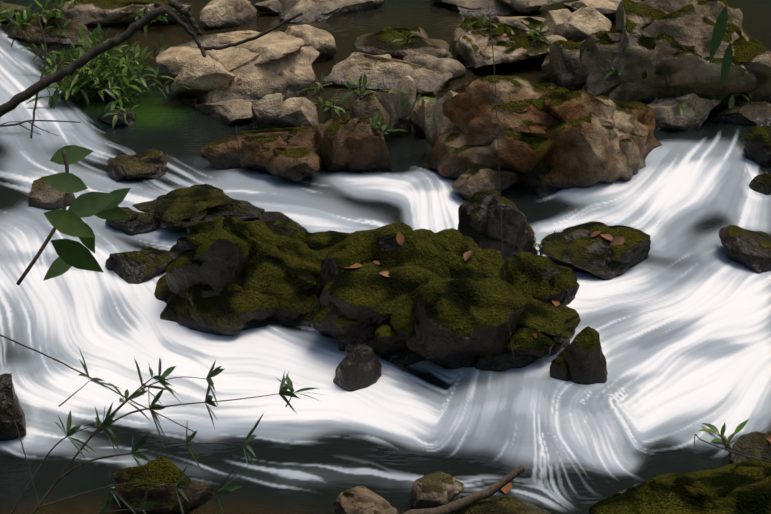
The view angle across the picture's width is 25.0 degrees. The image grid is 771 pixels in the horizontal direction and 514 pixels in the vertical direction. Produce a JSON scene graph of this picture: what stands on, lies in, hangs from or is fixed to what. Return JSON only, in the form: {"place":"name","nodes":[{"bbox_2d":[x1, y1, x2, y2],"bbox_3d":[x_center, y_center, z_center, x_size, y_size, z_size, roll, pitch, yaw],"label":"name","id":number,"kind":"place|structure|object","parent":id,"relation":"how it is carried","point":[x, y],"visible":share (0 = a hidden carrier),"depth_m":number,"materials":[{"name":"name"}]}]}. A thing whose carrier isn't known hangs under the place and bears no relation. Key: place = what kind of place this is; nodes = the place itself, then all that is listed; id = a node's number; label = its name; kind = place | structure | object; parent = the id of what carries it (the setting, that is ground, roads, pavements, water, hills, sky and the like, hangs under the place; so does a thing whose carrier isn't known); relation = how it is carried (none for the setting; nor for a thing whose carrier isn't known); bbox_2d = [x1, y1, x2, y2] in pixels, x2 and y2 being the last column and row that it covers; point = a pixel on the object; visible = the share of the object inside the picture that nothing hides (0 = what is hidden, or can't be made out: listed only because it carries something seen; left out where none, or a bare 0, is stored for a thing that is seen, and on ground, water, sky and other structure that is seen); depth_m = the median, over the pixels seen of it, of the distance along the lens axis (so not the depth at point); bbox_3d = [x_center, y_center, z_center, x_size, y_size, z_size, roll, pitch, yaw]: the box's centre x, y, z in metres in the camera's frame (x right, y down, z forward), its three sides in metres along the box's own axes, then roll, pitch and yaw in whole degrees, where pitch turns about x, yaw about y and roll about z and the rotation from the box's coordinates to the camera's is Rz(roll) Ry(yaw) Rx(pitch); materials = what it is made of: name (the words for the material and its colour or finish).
{"place":"outdoors","nodes":[
{"label":"outdoors","id":0,"kind":"place"},
{"bbox_2d":[14,420,41,512],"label":"twig","id":1,"kind":"object","parent":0,"point":[27,464],"visible":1,"depth_m":3.94,"materials":[{"name":"brown wood"}]},
{"bbox_2d":[30,12,46,138],"bbox_3d":[-0.627,-0.329,3.149,0.024,0.210,0.098,3,24,6],"label":"vine","id":2,"kind":"object","parent":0,"point":[45,57],"visible":0.88,"depth_m":3.15,"materials":[{"name":"plant"}]},
{"bbox_2d":[16,145,130,284],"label":"leaves","id":3,"kind":"object","parent":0,"point":[73,253],"depth_m":2.45,"materials":[{"name":"green plant"}]},
{"bbox_2d":[0,6,163,116],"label":"branch","id":4,"kind":"object","parent":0,"point":[13,102],"visible":1,"depth_m":2.95,"materials":[{"name":"brown plant"}]},
{"bbox_2d":[153,1,205,57],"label":"branch","id":5,"kind":"object","parent":4,"relation":"attached to","point":[175,18],"visible":0.96,"depth_m":3.35,"materials":[{"name":"brown plant"}]},
{"bbox_2d":[168,0,201,35],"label":"branch","id":6,"kind":"object","parent":5,"relation":"attached to","point":[179,7],"visible":1,"depth_m":3.35,"materials":[{"name":"brown plant"}]},
{"bbox_2d":[203,12,302,49],"bbox_3d":[-0.266,-0.448,3.457,0.209,0.070,0.015,-4,24,-8],"label":"branch","id":7,"kind":"object","parent":5,"relation":"attached to","point":[254,37],"visible":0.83,"depth_m":3.46,"materials":[{"name":"brown plant"}]},
{"bbox_2d":[10,349,321,513],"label":"bamboo plant","id":8,"kind":"object","parent":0,"point":[225,489],"depth_m":4.25,"materials":[{"name":"green plant"}]},
{"bbox_2d":[0,334,196,432],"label":"twig shrub","id":9,"kind":"object","parent":8,"relation":"attached to","point":[92,379],"visible":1,"depth_m":4.15,"materials":[{"name":"brown wood"}]},
{"bbox_2d":[236,126,242,168],"bbox_3d":[-0.401,-0.300,4.756,0.004,0.108,0.052,-8,25,-17],"label":"vine","id":10,"kind":"object","parent":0,"point":[238,146],"visible":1,"depth_m":4.76,"materials":[{"name":"plant"}]},
{"bbox_2d":[0,0,770,513],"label":"stream water","id":11,"kind":"structure","parent":0,"point":[678,320],"depth_m":5.86,"materials":[{"name":"white liquid"}]},
{"bbox_2d":[0,373,25,440],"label":"rock","id":12,"kind":"object","parent":11,"relation":"on","point":[11,410],"visible":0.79,"depth_m":5.32,"materials":[{"name":"grey stone"}]},
{"bbox_2d":[0,1,25,22],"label":"rock","id":13,"kind":"object","parent":11,"relation":"on","point":[9,8],"visible":0.52,"depth_m":8.84,"materials":[{"name":"grey stone"}]},
{"bbox_2d":[0,0,79,46],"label":"plant","id":14,"kind":"object","parent":11,"relation":"on","point":[26,12],"depth_m":8.51,"materials":[{"name":"green plant"}]},
{"bbox_2d":[0,120,80,135],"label":"twig in stream","id":15,"kind":"object","parent":11,"relation":"on","point":[15,124],"visible":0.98,"depth_m":7.42,"materials":[{"name":"brown plant"}]},
{"bbox_2d":[7,14,89,46],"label":"rock","id":16,"kind":"object","parent":11,"relation":"on","point":[32,32],"visible":0.58,"depth_m":8.53,"materials":[{"name":"stone"}]},
{"bbox_2d":[28,176,75,209],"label":"rock","id":17,"kind":"object","parent":11,"relation":"on","point":[44,195],"visible":0.62,"depth_m":6.73,"materials":[{"name":"grey stone"}]},
{"bbox_2d":[18,24,188,111],"bbox_3d":[-1.283,-0.875,7.885,0.834,0.317,0.818,-1,24,-2],"label":"plant","id":18,"kind":"object","parent":11,"relation":"on","point":[111,82],"depth_m":7.80,"materials":[{"name":"green plant"}]},
{"bbox_2d":[97,108,136,127],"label":"rock","id":19,"kind":"object","parent":11,"relation":"on","point":[129,121],"visible":0.73,"depth_m":7.54,"materials":[{"name":"grey stone"}]},
{"bbox_2d":[102,104,139,127],"bbox_3d":[-1.141,-0.611,7.522,0.162,0.082,0.124,-1,24,-2],"label":"sprout","id":20,"kind":"object","parent":19,"relation":"on","point":[115,119],"depth_m":7.51,"materials":[{"name":"green plant"}]},
{"bbox_2d":[56,0,192,26],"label":"rock","id":21,"kind":"object","parent":11,"relation":"on","point":[94,13],"visible":0.83,"depth_m":8.79,"materials":[{"name":"grey stone"}]},
{"bbox_2d":[105,207,160,235],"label":"rock","id":22,"kind":"object","parent":11,"relation":"on","point":[135,222],"visible":0.77,"depth_m":6.51,"materials":[{"name":"grey stone"}]},
{"bbox_2d":[107,148,167,181],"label":"rock","id":23,"kind":"object","parent":11,"relation":"on","point":[150,163],"visible":0.92,"depth_m":7.01,"materials":[{"name":"stone"}]},
{"bbox_2d":[105,246,173,283],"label":"rock","id":24,"kind":"object","parent":11,"relation":"on","point":[140,266],"visible":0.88,"depth_m":6.20,"materials":[{"name":"grey stone"}]},
{"bbox_2d":[123,0,179,31],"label":"plant","id":25,"kind":"object","parent":11,"relation":"on","point":[137,19],"depth_m":8.75,"materials":[{"name":"green plant"}]},
{"bbox_2d":[113,456,213,513],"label":"rock","id":26,"kind":"object","parent":11,"relation":"on","point":[165,471],"visible":0.9,"depth_m":4.92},
{"bbox_2d":[132,184,264,229],"bbox_3d":[-0.703,-0.183,6.626,0.431,0.141,0.344,-15,28,-31],"label":"rock","id":27,"kind":"object","parent":11,"relation":"on","point":[181,208],"visible":0.9,"depth_m":6.55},
{"bbox_2d":[155,30,259,57],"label":"rock","id":28,"kind":"object","parent":11,"relation":"on","point":[210,40],"visible":0.12,"depth_m":8.28,"materials":[{"name":"beige stone"}]},
{"bbox_2d":[195,99,251,124],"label":"rock","id":29,"kind":"object","parent":11,"relation":"on","point":[230,111],"visible":0.65,"depth_m":7.58,"materials":[{"name":"grey stone"}]},
{"bbox_2d":[199,0,256,28],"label":"rock","id":30,"kind":"object","parent":11,"relation":"on","point":[216,14],"visible":0.9,"depth_m":8.83,"materials":[{"name":"beige stone"}]},
{"bbox_2d":[155,30,318,103],"bbox_3d":[-0.663,-0.844,7.968,0.720,0.290,0.616,-8,25,-17],"label":"rock","id":31,"kind":"object","parent":11,"relation":"on","point":[257,66],"visible":0.88,"depth_m":7.84,"materials":[{"name":"beige stone"}]},
{"bbox_2d":[154,216,350,334],"bbox_3d":[-0.440,0.060,6.184,0.811,0.499,0.676,-1,24,-2],"label":"rock","id":32,"kind":"object","parent":11,"relation":"on","point":[227,275],"visible":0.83,"depth_m":5.97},
{"bbox_2d":[200,125,325,180],"bbox_3d":[-0.404,-0.459,7.273,0.594,0.240,0.690,13,27,27],"label":"rock","id":33,"kind":"object","parent":11,"relation":"on","point":[291,154],"visible":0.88,"depth_m":7.04,"materials":[{"name":"brown stone"}]},
{"bbox_2d":[276,97,318,127],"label":"rock","id":34,"kind":"object","parent":33,"relation":"on","point":[299,112],"visible":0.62,"depth_m":7.38,"materials":[{"name":"grey stone"}]},
{"bbox_2d":[251,93,282,129],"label":"rock","id":35,"kind":"object","parent":11,"relation":"on","point":[266,111],"visible":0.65,"depth_m":7.41,"materials":[{"name":"grey stone"}]},
{"bbox_2d":[249,211,309,234],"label":"rock","id":36,"kind":"object","parent":11,"relation":"on","point":[277,221],"visible":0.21,"depth_m":6.48,"materials":[{"name":"grey stone"}]},
{"bbox_2d":[285,24,336,63],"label":"rock","id":37,"kind":"object","parent":11,"relation":"on","point":[321,42],"visible":0.54,"depth_m":8.28,"materials":[{"name":"beige stone"}]},
{"bbox_2d":[299,72,328,92],"bbox_3d":[-0.324,-0.780,7.896,0.144,0.105,0.152,-1,24,-2],"label":"sprout","id":38,"kind":"object","parent":11,"relation":"on","point":[318,83],"depth_m":7.91,"materials":[{"name":"green plant"}]},
{"bbox_2d":[254,0,386,22],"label":"rock","id":39,"kind":"object","parent":11,"relation":"on","point":[314,10],"visible":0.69,"depth_m":8.99,"materials":[{"name":"grey stone"}]},
{"bbox_2d":[313,91,346,116],"bbox_3d":[-0.215,-0.666,7.688,0.180,0.113,0.250,-17,29,-34],"label":"sprout","id":40,"kind":"object","parent":11,"relation":"on","point":[332,104],"depth_m":7.68,"materials":[{"name":"green plant"}]},
{"bbox_2d":[315,86,391,172],"bbox_3d":[-0.123,-0.441,7.158,0.331,0.480,0.289,-1,24,-2],"label":"rock","id":41,"kind":"object","parent":11,"relation":"on","point":[353,142],"visible":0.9,"depth_m":7.05,"materials":[{"name":"brown stone"}]},
{"bbox_2d":[336,72,398,104],"bbox_3d":[-0.071,-0.681,7.117,0.288,0.150,0.126,-1,24,-2],"label":"sprout","id":42,"kind":"object","parent":41,"relation":"on","point":[365,83],"depth_m":7.11,"materials":[{"name":"green plant"}]},
{"bbox_2d":[371,113,407,136],"bbox_3d":[0.008,-0.531,7.016,0.180,0.089,0.093,-1,24,-2],"label":"sprout","id":43,"kind":"object","parent":41,"relation":"on","point":[376,120],"depth_m":7.02,"materials":[{"name":"green plant"}]},
{"bbox_2d":[333,344,381,391],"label":"rock","id":44,"kind":"object","parent":11,"relation":"on","point":[359,366],"visible":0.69,"depth_m":5.61,"materials":[{"name":"grey stone"}]},
{"bbox_2d":[334,486,397,513],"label":"rock","id":45,"kind":"object","parent":11,"relation":"on","point":[360,500],"visible":1,"depth_m":4.86,"materials":[{"name":"brown stone"}]},
{"bbox_2d":[320,52,452,95],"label":"rock","id":46,"kind":"object","parent":11,"relation":"on","point":[386,71],"visible":0.81,"depth_m":7.95,"materials":[{"name":"grey stone"}]},
{"bbox_2d":[375,76,416,138],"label":"rock","id":47,"kind":"object","parent":11,"relation":"on","point":[392,102],"visible":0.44,"depth_m":7.36,"materials":[{"name":"grey stone"}]},
{"bbox_2d":[354,26,452,60],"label":"rock","id":48,"kind":"object","parent":11,"relation":"on","point":[382,43],"visible":0.88,"depth_m":8.29,"materials":[{"name":"grey stone"}]},
{"bbox_2d":[393,28,416,44],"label":"sprout","id":49,"kind":"object","parent":48,"relation":"on","point":[407,33],"depth_m":8.22,"materials":[{"name":"green plant"}]},
{"bbox_2d":[381,349,427,366],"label":"rock","id":50,"kind":"object","parent":11,"relation":"on","point":[404,358],"visible":0.54,"depth_m":5.74,"materials":[{"name":"black stone"}]},
{"bbox_2d":[411,97,436,136],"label":"rock","id":51,"kind":"object","parent":11,"relation":"on","point":[418,115],"visible":0.4,"depth_m":7.42,"materials":[{"name":"grey stone"}]},
{"bbox_2d":[410,472,463,508],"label":"rock","id":52,"kind":"object","parent":11,"relation":"on","point":[434,489],"visible":0.85,"depth_m":4.97,"materials":[{"name":"brown stone"}]},
{"bbox_2d":[424,90,458,147],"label":"rock","id":53,"kind":"object","parent":11,"relation":"on","point":[437,122],"visible":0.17,"depth_m":7.15,"materials":[{"name":"grey stone"}]},
{"bbox_2d":[311,222,580,368],"bbox_3d":[0.197,0.177,5.857,0.884,0.531,0.616,11,26,22],"label":"rock","id":54,"kind":"object","parent":11,"relation":"in","point":[437,299],"visible":0.92,"depth_m":5.73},
{"bbox_2d":[431,58,465,80],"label":"rock","id":55,"kind":"object","parent":11,"relation":"on","point":[456,68],"visible":0.5,"depth_m":8.06,"materials":[{"name":"grey stone"}]},
{"bbox_2d":[451,167,523,199],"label":"rock","id":56,"kind":"object","parent":11,"relation":"on","point":[468,183],"visible":0.71,"depth_m":6.84,"materials":[{"name":"stone"}]},
{"bbox_2d":[458,189,537,260],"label":"rock","id":57,"kind":"object","parent":11,"relation":"on","point":[479,217],"visible":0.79,"depth_m":6.27,"materials":[{"name":"grey stone"}]},
{"bbox_2d":[434,0,564,15],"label":"rock","id":58,"kind":"object","parent":11,"relation":"on","point":[476,7],"visible":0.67,"depth_m":9.05,"materials":[{"name":"grey stone"}]},
{"bbox_2d":[452,496,550,513],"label":"rock","id":59,"kind":"object","parent":11,"relation":"on","point":[506,505],"visible":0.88,"depth_m":4.86,"materials":[{"name":"stone"}]},
{"bbox_2d":[403,465,524,513],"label":"branch","id":60,"kind":"object","parent":59,"relation":"on","point":[465,501],"visible":1,"depth_m":4.84,"materials":[{"name":"brown wood"}]},
{"bbox_2d":[453,16,552,67],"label":"rock","id":61,"kind":"object","parent":11,"relation":"on","point":[473,44],"visible":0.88,"depth_m":8.21,"materials":[{"name":"grey stone"}]},
{"bbox_2d":[465,14,497,28],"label":"sprout","id":62,"kind":"object","parent":61,"relation":"on","point":[484,19],"depth_m":8.36,"materials":[{"name":"green plant"}]},
{"bbox_2d":[529,20,554,43],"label":"sprout","id":63,"kind":"object","parent":61,"relation":"on","point":[537,32],"depth_m":8.16,"materials":[{"name":"green plant"}]},
{"bbox_2d":[236,38,770,493],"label":"fallen leaves","id":64,"kind":"object","parent":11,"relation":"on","point":[619,240],"visible":0.98,"depth_m":6.30,"materials":[{"name":"orange plant"}]},
{"bbox_2d":[486,16,544,22],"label":"rock","id":65,"kind":"object","parent":11,"relation":"on","point":[498,19],"visible":0.27,"depth_m":8.70,"materials":[{"name":"grey stone"}]},
{"bbox_2d":[474,327,574,371],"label":"rock","id":66,"kind":"object","parent":11,"relation":"in","point":[528,348],"visible":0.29,"depth_m":5.66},
{"bbox_2d":[520,160,562,194],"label":"rock","id":67,"kind":"object","parent":11,"relation":"on","point":[532,180],"visible":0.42,"depth_m":6.87,"materials":[{"name":"grey stone"}]},
{"bbox_2d":[427,75,661,188],"bbox_3d":[0.674,-0.466,7.159,0.818,0.653,0.902,20,31,37],"label":"rock","id":68,"kind":"object","parent":11,"relation":"on","point":[536,124],"visible":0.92,"depth_m":6.87,"materials":[{"name":"brown stone"}]},
{"bbox_2d":[534,231,554,254],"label":"sprout","id":69,"kind":"object","parent":11,"relation":"on","point":[535,244],"depth_m":6.37,"materials":[{"name":"green plant"}]},
{"bbox_2d":[535,35,567,61],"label":"rock","id":70,"kind":"object","parent":11,"relation":"on","point":[552,38],"visible":0.19,"depth_m":8.31,"materials":[{"name":"beige stone"}]},
{"bbox_2d":[541,40,585,90],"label":"rock","id":71,"kind":"object","parent":11,"relation":"on","point":[561,66],"visible":0.25,"depth_m":7.79,"materials":[{"name":"grey stone"}]},
{"bbox_2d":[549,326,607,384],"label":"rock","id":72,"kind":"object","parent":11,"relation":"on","point":[580,358],"visible":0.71,"depth_m":5.57,"materials":[{"name":"grey stone"}]},
{"bbox_2d":[545,6,611,41],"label":"rock","id":73,"kind":"object","parent":11,"relation":"on","point":[582,24],"visible":0.56,"depth_m":8.53,"materials":[{"name":"beige stone"}]},
{"bbox_2d":[539,221,650,279],"bbox_3d":[0.736,0.011,6.387,0.395,0.242,0.347,13,27,27],"label":"rock","id":74,"kind":"object","parent":11,"relation":"in","point":[577,248],"visible":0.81,"depth_m":6.29,"materials":[{"name":"stone"}]},
{"bbox_2d":[564,0,640,19],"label":"rock","id":75,"kind":"object","parent":11,"relation":"on","point":[607,9],"visible":0.29,"depth_m":8.87,"materials":[{"name":"beige stone"}]},
{"bbox_2d":[619,133,646,174],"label":"rock","id":76,"kind":"object","parent":11,"relation":"on","point":[632,147],"visible":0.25,"depth_m":7.01,"materials":[{"name":"brown stone"}]},
{"bbox_2d":[580,0,770,111],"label":"rock","id":77,"kind":"object","parent":11,"relation":"on","point":[649,37],"visible":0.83,"depth_m":7.50,"materials":[{"name":"grey stone"}]},
{"bbox_2d":[605,59,622,78],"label":"sprout","id":78,"kind":"object","parent":77,"relation":"attached to","point":[609,73],"depth_m":7.50,"materials":[{"name":"green plant"}]},
{"bbox_2d":[635,65,719,115],"bbox_3d":[1.205,-0.749,7.541,0.311,0.215,0.416,-19,30,-36],"label":"plant on boulder","id":79,"kind":"object","parent":77,"relation":"on","point":[679,93],"depth_m":7.50,"materials":[{"name":"green plant"}]},
{"bbox_2d":[589,459,770,513],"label":"rock","id":80,"kind":"object","parent":11,"relation":"on","point":[743,487],"visible":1,"depth_m":4.65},
{"bbox_2d":[694,434,770,462],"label":"twig","id":81,"kind":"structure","parent":80,"relation":"attached to","point":[729,450],"depth_m":4.69,"materials":[{"name":"brown wood"}]},
{"bbox_2d":[647,93,720,130],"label":"rock","id":82,"kind":"object","parent":11,"relation":"on","point":[670,117],"visible":0.75,"depth_m":7.46,"materials":[{"name":"grey stone"}]},
{"bbox_2d":[698,419,748,448],"bbox_3d":[1.034,0.548,5.328,0.177,0.105,0.138,-1,24,-2],"label":"sprout","id":83,"kind":"object","parent":11,"relation":"on","point":[714,429],"depth_m":5.31,"materials":[{"name":"green plant"}]},
{"bbox_2d":[709,101,770,125],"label":"rock","id":84,"kind":"object","parent":11,"relation":"on","point":[752,113],"visible":0.9,"depth_m":7.51,"materials":[{"name":"grey stone"}]},
{"bbox_2d":[720,85,764,107],"bbox_3d":[1.528,-0.696,7.571,0.238,0.154,0.180,-13,27,-28],"label":"sprout","id":85,"kind":"object","parent":84,"relation":"on","point":[731,101],"depth_m":7.55,"materials":[{"name":"green plant"}]},
{"bbox_2d":[719,225,770,272],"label":"rock","id":86,"kind":"object","parent":11,"relation":"on","point":[750,249],"visible":1,"depth_m":6.32,"materials":[{"name":"grey stone"}]},
{"bbox_2d":[730,431,770,462],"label":"rock","id":87,"kind":"object","parent":11,"relation":"on","point":[756,444],"visible":0.58,"depth_m":5.23,"materials":[{"name":"stone"}]},
{"bbox_2d":[743,125,770,166],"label":"rock","id":88,"kind":"object","parent":11,"relation":"on","point":[757,149],"visible":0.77,"depth_m":7.08,"materials":[{"name":"grey stone"}]},
{"bbox_2d":[749,173,770,194],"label":"rock","id":89,"kind":"object","parent":11,"relation":"on","point":[760,183],"visible":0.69,"depth_m":6.88,"materials":[{"name":"stone"}]},
{"bbox_2d":[395,92,434,108],"bbox_3d":[0.118,-0.675,7.368,0.207,0.081,0.138,-1,24,-2],"label":"sprout","id":90,"kind":"object","parent":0,"point":[405,102],"depth_m":7.34,"materials":[{"name":"green plant"}]},
{"bbox_2d":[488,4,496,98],"bbox_3d":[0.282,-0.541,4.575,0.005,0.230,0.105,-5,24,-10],"label":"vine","id":91,"kind":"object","parent":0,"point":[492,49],"visible":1,"depth_m":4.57,"materials":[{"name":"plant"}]},
{"bbox_2d":[496,99,513,359],"bbox_3d":[0.309,-0.072,4.574,0.013,0.630,0.285,-4,24,-9],"label":"vine","id":92,"kind":"object","parent":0,"point":[501,226],"visible":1,"depth_m":4.57,"materials":[{"name":"brown plant"}]},
{"bbox_2d":[709,6,770,123],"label":"hanging leaves","id":93,"kind":"object","parent":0,"point":[719,29],"visible":1,"depth_m":2.78,"materials":[{"name":"green plant"}]}
]}

